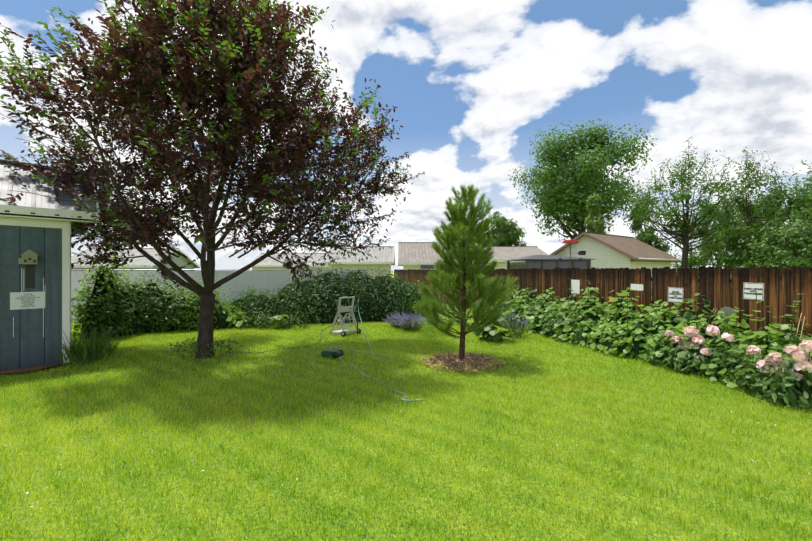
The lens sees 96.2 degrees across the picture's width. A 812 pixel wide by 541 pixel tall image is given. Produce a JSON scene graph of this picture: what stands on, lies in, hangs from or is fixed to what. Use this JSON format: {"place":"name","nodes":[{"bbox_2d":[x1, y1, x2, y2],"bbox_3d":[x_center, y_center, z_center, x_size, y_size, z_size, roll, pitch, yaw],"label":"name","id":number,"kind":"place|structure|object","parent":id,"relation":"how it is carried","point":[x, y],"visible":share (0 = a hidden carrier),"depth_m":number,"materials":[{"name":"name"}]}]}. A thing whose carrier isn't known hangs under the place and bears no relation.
{"place":"outdoors","nodes":[
{"label":"outdoors","id":0,"kind":"place"},
{"bbox_2d":[71,248,199,270],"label":"house","id":1,"kind":"structure","parent":0,"point":[141,262],"depth_m":34.07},
{"bbox_2d":[252,253,327,270],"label":"house","id":2,"kind":"structure","parent":0,"point":[268,263],"depth_m":48.28,"materials":[{"name":"beige"}]},
{"bbox_2d":[322,246,394,278],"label":"house","id":3,"kind":"structure","parent":0,"point":[385,256],"depth_m":35.98,"materials":[{"name":"beige"}]},
{"bbox_2d":[0,271,811,540],"bbox_3d":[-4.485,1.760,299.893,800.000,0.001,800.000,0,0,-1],"label":"lawn ground","id":4,"kind":"structure","parent":0,"point":[419,507],"depth_m":3.32,"materials":[{"name":"green plant"}]},
{"bbox_2d":[0,378,27,387],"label":"grass","id":5,"kind":"structure","parent":4,"relation":"on","point":[11,382],"depth_m":5.70,"materials":[{"name":"green plant"}]},
{"bbox_2d":[0,432,28,447],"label":"grass","id":6,"kind":"structure","parent":4,"relation":"on","point":[6,435],"depth_m":3.77,"materials":[{"name":"green plant"}]},
{"bbox_2d":[0,363,60,373],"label":"foundation","id":7,"kind":"object","parent":4,"relation":"on","point":[25,369],"visible":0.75,"depth_m":6.28,"materials":[{"name":"grey concrete"}]},
{"bbox_2d":[0,159,112,370],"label":"shed","id":8,"kind":"structure","parent":4,"relation":"on","point":[35,278],"depth_m":6.56,"materials":[{"name":"blue wood"}]},
{"bbox_2d":[0,350,123,379],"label":"grass","id":9,"kind":"structure","parent":4,"relation":"on","point":[51,368],"depth_m":6.22,"materials":[{"name":"green plant"}]},
{"bbox_2d":[0,376,155,435],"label":"grass","id":10,"kind":"structure","parent":4,"relation":"on","point":[47,395],"depth_m":4.96,"materials":[{"name":"green plant"}]},
{"bbox_2d":[0,430,220,540],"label":"grass","id":11,"kind":"structure","parent":4,"relation":"on","point":[9,533],"depth_m":3.09,"materials":[{"name":"green plant"}]},
{"bbox_2d":[71,334,179,351],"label":"grass","id":12,"kind":"structure","parent":4,"relation":"on","point":[135,341],"depth_m":9.01,"materials":[{"name":"green plant"}]},
{"bbox_2d":[34,350,218,379],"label":"grass","id":13,"kind":"structure","parent":4,"relation":"on","point":[147,368],"depth_m":6.63,"materials":[{"name":"green plant"}]},
{"bbox_2d":[35,376,280,435],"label":"grass","id":14,"kind":"structure","parent":4,"relation":"on","point":[178,400],"depth_m":4.61,"materials":[{"name":"green plant"}]},
{"bbox_2d":[138,330,196,335],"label":"grass","id":15,"kind":"structure","parent":4,"relation":"on","point":[168,332],"depth_m":10.08,"materials":[{"name":"green plant"}]},
{"bbox_2d":[128,334,255,351],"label":"grass","id":16,"kind":"structure","parent":4,"relation":"on","point":[175,340],"depth_m":8.84,"materials":[{"name":"green plant"}]},
{"bbox_2d":[0,0,424,359],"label":"chokecherry tree","id":17,"kind":"object","parent":4,"relation":"on","point":[137,55],"visible":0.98,"depth_m":6.15,"materials":[{"name":"brown plant"}]},
{"bbox_2d":[71,269,367,320],"bbox_3d":[-10.269,0.851,12.594,17.808,1.820,0.096,0,0,-6],"label":"fence","id":18,"kind":"object","parent":4,"relation":"on","point":[268,280],"visible":0.06,"depth_m":13.06,"materials":[{"name":"silver plastic"}]},
{"bbox_2d":[183,325,272,335],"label":"grass","id":19,"kind":"structure","parent":4,"relation":"on","point":[238,329],"depth_m":10.43,"materials":[{"name":"green plant"}]},
{"bbox_2d":[164,349,310,378],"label":"grass","id":20,"kind":"structure","parent":4,"relation":"on","point":[279,370],"depth_m":6.69,"materials":[{"name":"green plant"}]},
{"bbox_2d":[48,252,445,369],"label":"border shrubs","id":21,"kind":"object","parent":4,"relation":"on","point":[110,310],"visible":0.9,"depth_m":10.81,"materials":[{"name":"green"}]},
{"bbox_2d":[107,428,413,540],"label":"grass","id":22,"kind":"structure","parent":4,"relation":"on","point":[261,488],"depth_m":2.91,"materials":[{"name":"green plant"}]},
{"bbox_2d":[222,333,328,351],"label":"grass","id":23,"kind":"structure","parent":4,"relation":"on","point":[277,345],"depth_m":8.75,"materials":[{"name":"green plant"}]},
{"bbox_2d":[219,324,335,355],"bbox_3d":[-2.634,1.601,8.482,0.850,0.296,3.202,0,0,37],"label":"garden hose","id":24,"kind":"object","parent":4,"relation":"on","point":[284,348],"visible":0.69,"depth_m":8.19,"materials":[{"name":"green rubber"}]},
{"bbox_2d":[260,323,339,334],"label":"grass","id":25,"kind":"structure","parent":4,"relation":"on","point":[280,331],"depth_m":10.61,"materials":[{"name":"green plant"}]},
{"bbox_2d":[223,375,408,434],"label":"grass","id":26,"kind":"structure","parent":4,"relation":"on","point":[338,421],"depth_m":4.66,"materials":[{"name":"green plant"}]},
{"bbox_2d":[320,345,343,358],"bbox_3d":[-1.504,1.648,7.403,0.455,0.225,0.246,0,0,19],"label":"sprinkler","id":27,"kind":"object","parent":4,"relation":"on","point":[333,353],"visible":0.98,"depth_m":7.35,"materials":[{"name":"teal plastic"}]},
{"bbox_2d":[284,349,405,378],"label":"grass","id":28,"kind":"structure","parent":4,"relation":"on","point":[363,361],"depth_m":6.68,"materials":[{"name":"green plant"}]},
{"bbox_2d":[329,296,360,336],"bbox_3d":[-1.692,1.241,10.024,0.663,1.035,0.641,0,0,37],"label":"hose reel cart","id":29,"kind":"object","parent":4,"relation":"on","point":[342,321],"visible":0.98,"depth_m":9.98,"materials":[{"name":"beige plastic"}]},
{"bbox_2d":[356,302,358,334],"bbox_3d":[-1.315,1.324,9.912,0.090,0.913,0.032,0,0,-1],"label":"hose stand post","id":30,"kind":"object","parent":4,"relation":"on","point":[357,317],"visible":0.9,"depth_m":9.90,"materials":[{"name":"green metal"}]},
{"bbox_2d":[312,333,404,351],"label":"grass","id":31,"kind":"structure","parent":4,"relation":"on","point":[370,337],"depth_m":8.75,"materials":[{"name":"green plant"}]},
{"bbox_2d":[337,296,382,358],"bbox_3d":[-0.956,1.228,8.711,0.534,1.050,3.258,0,0,-26],"label":"garden hose","id":32,"kind":"object","parent":4,"relation":"on","point":[360,319],"visible":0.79,"depth_m":9.91,"materials":[{"name":"green rubber"}]},
{"bbox_2d":[333,323,403,334],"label":"grass","id":33,"kind":"structure","parent":4,"relation":"on","point":[390,331],"depth_m":10.80,"materials":[{"name":"green plant"}]},
{"bbox_2d":[339,356,422,400],"bbox_3d":[-0.650,1.726,6.050,0.247,0.049,2.901,0,0,-33],"label":"garden hose","id":34,"kind":"object","parent":4,"relation":"on","point":[404,398],"visible":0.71,"depth_m":5.49,"materials":[{"name":"grey"}]},
{"bbox_2d":[9,339,809,506],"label":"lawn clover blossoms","id":35,"kind":"object","parent":4,"relation":"on","point":[213,466],"visible":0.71,"depth_m":3.55,"materials":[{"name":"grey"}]},
{"bbox_2d":[403,323,473,334],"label":"grass","id":36,"kind":"structure","parent":4,"relation":"on","point":[419,332],"depth_m":10.43,"materials":[{"name":"green plant"}]},
{"bbox_2d":[403,333,494,350],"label":"grass","id":37,"kind":"structure","parent":4,"relation":"on","point":[438,343],"depth_m":8.76,"materials":[{"name":"green plant"}]},
{"bbox_2d":[418,351,504,373],"bbox_3d":[1.051,1.705,6.931,1.636,0.162,1.706,0,0,-1],"label":"mulch ring","id":38,"kind":"object","parent":4,"relation":"on","point":[476,361],"visible":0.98,"depth_m":6.77,"materials":[{"name":"brown wood"}]},
{"bbox_2d":[404,348,525,377],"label":"grass","id":39,"kind":"structure","parent":4,"relation":"on","point":[466,372],"depth_m":6.47,"materials":[{"name":"green plant"}]},
{"bbox_2d":[412,183,518,360],"bbox_3d":[1.157,0.067,7.104,2.148,3.445,2.113,0,0,-1],"label":"young pine tree","id":40,"kind":"object","parent":4,"relation":"on","point":[463,223],"visible":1,"depth_m":6.73,"materials":[{"name":"green plant"}]},
{"bbox_2d":[460,220,489,243],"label":"tree","id":41,"kind":"object","parent":4,"relation":"on","point":[472,234],"visible":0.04,"depth_m":51.94,"materials":[{"name":"green plant"}]},
{"bbox_2d":[406,375,589,433],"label":"grass","id":42,"kind":"structure","parent":4,"relation":"on","point":[490,411],"depth_m":4.68,"materials":[{"name":"green plant"}]},
{"bbox_2d":[478,211,526,245],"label":"tree","id":43,"kind":"object","parent":4,"relation":"on","point":[507,233],"visible":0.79,"depth_m":42.44,"materials":[{"name":"green plant"}]},
{"bbox_2d":[467,323,538,334],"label":"grass","id":44,"kind":"structure","parent":4,"relation":"on","point":[502,329],"depth_m":10.53,"materials":[{"name":"green plant"}]},
{"bbox_2d":[480,333,584,350],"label":"grass","id":45,"kind":"structure","parent":4,"relation":"on","point":[532,336],"depth_m":8.66,"materials":[{"name":"green plant"}]},
{"bbox_2d":[505,255,593,269],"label":"garden sunroom","id":46,"kind":"structure","parent":4,"relation":"on","point":[547,262],"depth_m":15.02,"materials":[{"name":"grey"}]},
{"bbox_2d":[408,427,722,540],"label":"grass","id":47,"kind":"structure","parent":4,"relation":"on","point":[558,510],"depth_m":2.92,"materials":[{"name":"green plant"}]},
{"bbox_2d":[498,348,643,377],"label":"grass","id":48,"kind":"structure","parent":4,"relation":"on","point":[578,357],"depth_m":6.80,"materials":[{"name":"green plant"}]},
{"bbox_2d":[559,240,585,267],"bbox_3d":[5.886,0.346,12.888,0.900,2.830,0.530,0,0,-36],"label":"weather vane","id":49,"kind":"object","parent":4,"relation":"on","point":[579,252],"visible":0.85,"depth_m":12.80,"materials":[{"name":"red metal"}]},
{"bbox_2d":[508,117,657,240],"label":"cottonwood tree","id":50,"kind":"object","parent":4,"relation":"on","point":[564,192],"visible":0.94,"depth_m":42.90,"materials":[{"name":"green plant"}]},
{"bbox_2d":[584,193,606,233],"bbox_3d":[17.901,-2.690,34.064,1.756,9.101,2.261,0,0,-17],"label":"larch tree","id":51,"kind":"object","parent":4,"relation":"on","point":[596,222],"visible":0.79,"depth_m":33.88,"materials":[{"name":"green plant"}]},
{"bbox_2d":[382,280,811,410],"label":"border plants","id":52,"kind":"object","parent":4,"relation":"on","point":[776,366],"visible":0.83,"depth_m":6.79,"materials":[{"name":"leaf"},{"name":"petal"},{"name":"stem"}]},
{"bbox_2d":[394,266,811,342],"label":"wood fence","id":53,"kind":"object","parent":4,"relation":"on","point":[718,288],"visible":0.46,"depth_m":7.75,"materials":[{"name":"brown wood"}]},
{"bbox_2d":[568,280,579,293],"bbox_3d":[4.972,0.477,10.778,0.005,0.419,0.431,0,0,-20],"label":"sign plaque","id":54,"kind":"object","parent":53,"relation":"attached to","point":[575,284],"visible":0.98,"depth_m":10.72,"materials":[{"name":"white"}]},
{"bbox_2d":[630,284,642,290],"bbox_3d":[5.657,0.410,8.923,0.005,0.164,0.335,0,0,-20],"label":"sign plaque","id":55,"kind":"object","parent":53,"relation":"attached to","point":[638,287],"visible":0.85,"depth_m":8.90,"materials":[{"name":"white"}]},
{"bbox_2d":[668,287,683,302],"bbox_3d":[5.972,0.543,8.068,0.006,0.341,0.338,0,0,-20],"label":"sign","id":56,"kind":"object","parent":53,"relation":"attached to","point":[675,294],"visible":1,"depth_m":8.07,"materials":[{"name":"white"}]},
{"bbox_2d":[719,307,736,321],"bbox_3d":[6.307,0.868,7.147,0.017,0.310,0.318,0,0,-20],"label":"round sign plaque","id":57,"kind":"object","parent":53,"relation":"attached to","point":[728,311],"visible":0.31,"depth_m":7.12,"materials":[{"name":"silver metal"}]},
{"bbox_2d":[743,282,763,300],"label":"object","id":58,"kind":"object","parent":53,"relation":"attached to","point":[750,290],"visible":0.92,"depth_m":6.76,"materials":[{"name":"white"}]},
{"bbox_2d":[550,231,680,292],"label":"house","id":59,"kind":"structure","parent":4,"relation":"on","point":[604,251],"depth_m":27.88,"materials":[{"name":"beige"}]},
{"bbox_2d":[638,258,680,267],"bbox_3d":[19.296,0.377,27.884,7.990,2.528,0.563,0,0,-36],"label":"garage gutter","id":60,"kind":"object","parent":59,"relation":"attached to","point":[660,259],"visible":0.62,"depth_m":27.49,"materials":[{"name":"white metal"}]},
{"bbox_2d":[588,349,703,376],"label":"grass","id":61,"kind":"structure","parent":4,"relation":"on","point":[645,363],"depth_m":6.60,"materials":[{"name":"green plant"}]},
{"bbox_2d":[621,198,673,251],"bbox_3d":[26.538,-3.848,40.404,5.231,11.417,4.853,0,0,-33],"label":"tree","id":62,"kind":"object","parent":4,"relation":"on","point":[637,228],"visible":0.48,"depth_m":39.61,"materials":[{"name":"green plant"}]},
{"bbox_2d":[529,374,771,431],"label":"grass","id":63,"kind":"structure","parent":4,"relation":"on","point":[592,379],"depth_m":4.72,"materials":[{"name":"green plant"}]},
{"bbox_2d":[635,234,675,254],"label":"hedge tree","id":64,"kind":"object","parent":4,"relation":"on","point":[661,246],"visible":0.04,"depth_m":40.86,"materials":[{"name":"green plant"}]},
{"bbox_2d":[618,136,759,268],"bbox_3d":[25.916,-5.102,34.174,9.937,13.925,9.712,0,0,-1],"label":"tree","id":65,"kind":"object","parent":4,"relation":"on","point":[686,226],"visible":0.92,"depth_m":33.74,"materials":[{"name":"green plant"}]},
{"bbox_2d":[671,216,724,269],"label":"hedge tree","id":66,"kind":"object","parent":4,"relation":"on","point":[692,263],"visible":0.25,"depth_m":43.95,"materials":[{"name":"green plant"}]},
{"bbox_2d":[592,426,811,540],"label":"grass","id":67,"kind":"structure","parent":4,"relation":"on","point":[743,485],"depth_m":3.16,"materials":[{"name":"green plant"}]},
{"bbox_2d":[689,183,753,266],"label":"tree","id":68,"kind":"object","parent":4,"relation":"on","point":[715,211],"visible":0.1,"depth_m":43.90,"materials":[{"name":"green plant"}]},
{"bbox_2d":[688,226,755,269],"bbox_3d":[31.668,-1.294,36.386,5.606,6.309,4.887,0,0,41],"label":"hedge tree","id":69,"kind":"object","parent":4,"relation":"on","point":[719,264],"visible":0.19,"depth_m":36.10,"materials":[{"name":"green plant"}]},
{"bbox_2d":[651,374,811,430],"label":"grass","id":70,"kind":"structure","parent":4,"relation":"on","point":[740,397],"depth_m":4.78,"materials":[{"name":"green plant"}]},
{"bbox_2d":[689,150,806,260],"bbox_3d":[29.518,-3.842,31.922,7.031,11.405,7.618,0,0,-1],"label":"tree","id":71,"kind":"object","parent":4,"relation":"on","point":[734,229],"visible":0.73,"depth_m":30.51,"materials":[{"name":"green plant"}]},
{"bbox_2d":[713,219,794,266],"bbox_3d":[29.116,-1.440,30.015,6.279,6.601,5.024,0,0,-39],"label":"hedge tree","id":72,"kind":"object","parent":4,"relation":"on","point":[729,243],"visible":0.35,"depth_m":30.27,"materials":[{"name":"green plant"}]},
{"bbox_2d":[731,219,811,268],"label":"hedge tree","id":73,"kind":"object","parent":4,"relation":"on","point":[789,232],"visible":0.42,"depth_m":26.98,"materials":[{"name":"green plant"}]},
{"bbox_2d":[745,188,803,225],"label":"tree","id":74,"kind":"object","parent":4,"relation":"on","point":[775,205],"visible":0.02,"depth_m":46.98,"materials":[{"name":"green plant"}]},
{"bbox_2d":[748,160,811,249],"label":"tree","id":75,"kind":"object","parent":4,"relation":"on","point":[805,201],"visible":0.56,"depth_m":28.36,"materials":[{"name":"green plant"}]},
{"bbox_2d":[754,210,811,268],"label":"hedge tree","id":76,"kind":"object","parent":4,"relation":"on","point":[804,245],"visible":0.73,"depth_m":25.88,"materials":[{"name":"green plant"}]},
{"bbox_2d":[775,426,811,444],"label":"grass","id":77,"kind":"structure","parent":4,"relation":"on","point":[796,432],"depth_m":3.90,"materials":[{"name":"green plant"}]},
{"bbox_2d":[0,0,811,270],"label":"sky","id":78,"kind":"structure","parent":0,"point":[470,82],"materials":[{"name":"blue"}]},
{"bbox_2d":[398,242,476,269],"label":"house","id":79,"kind":"structure","parent":0,"point":[419,255],"depth_m":31.75,"materials":[{"name":"white"}]},
{"bbox_2d":[465,246,548,269],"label":"house","id":80,"kind":"structure","parent":0,"point":[502,254],"depth_m":27.11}
]}

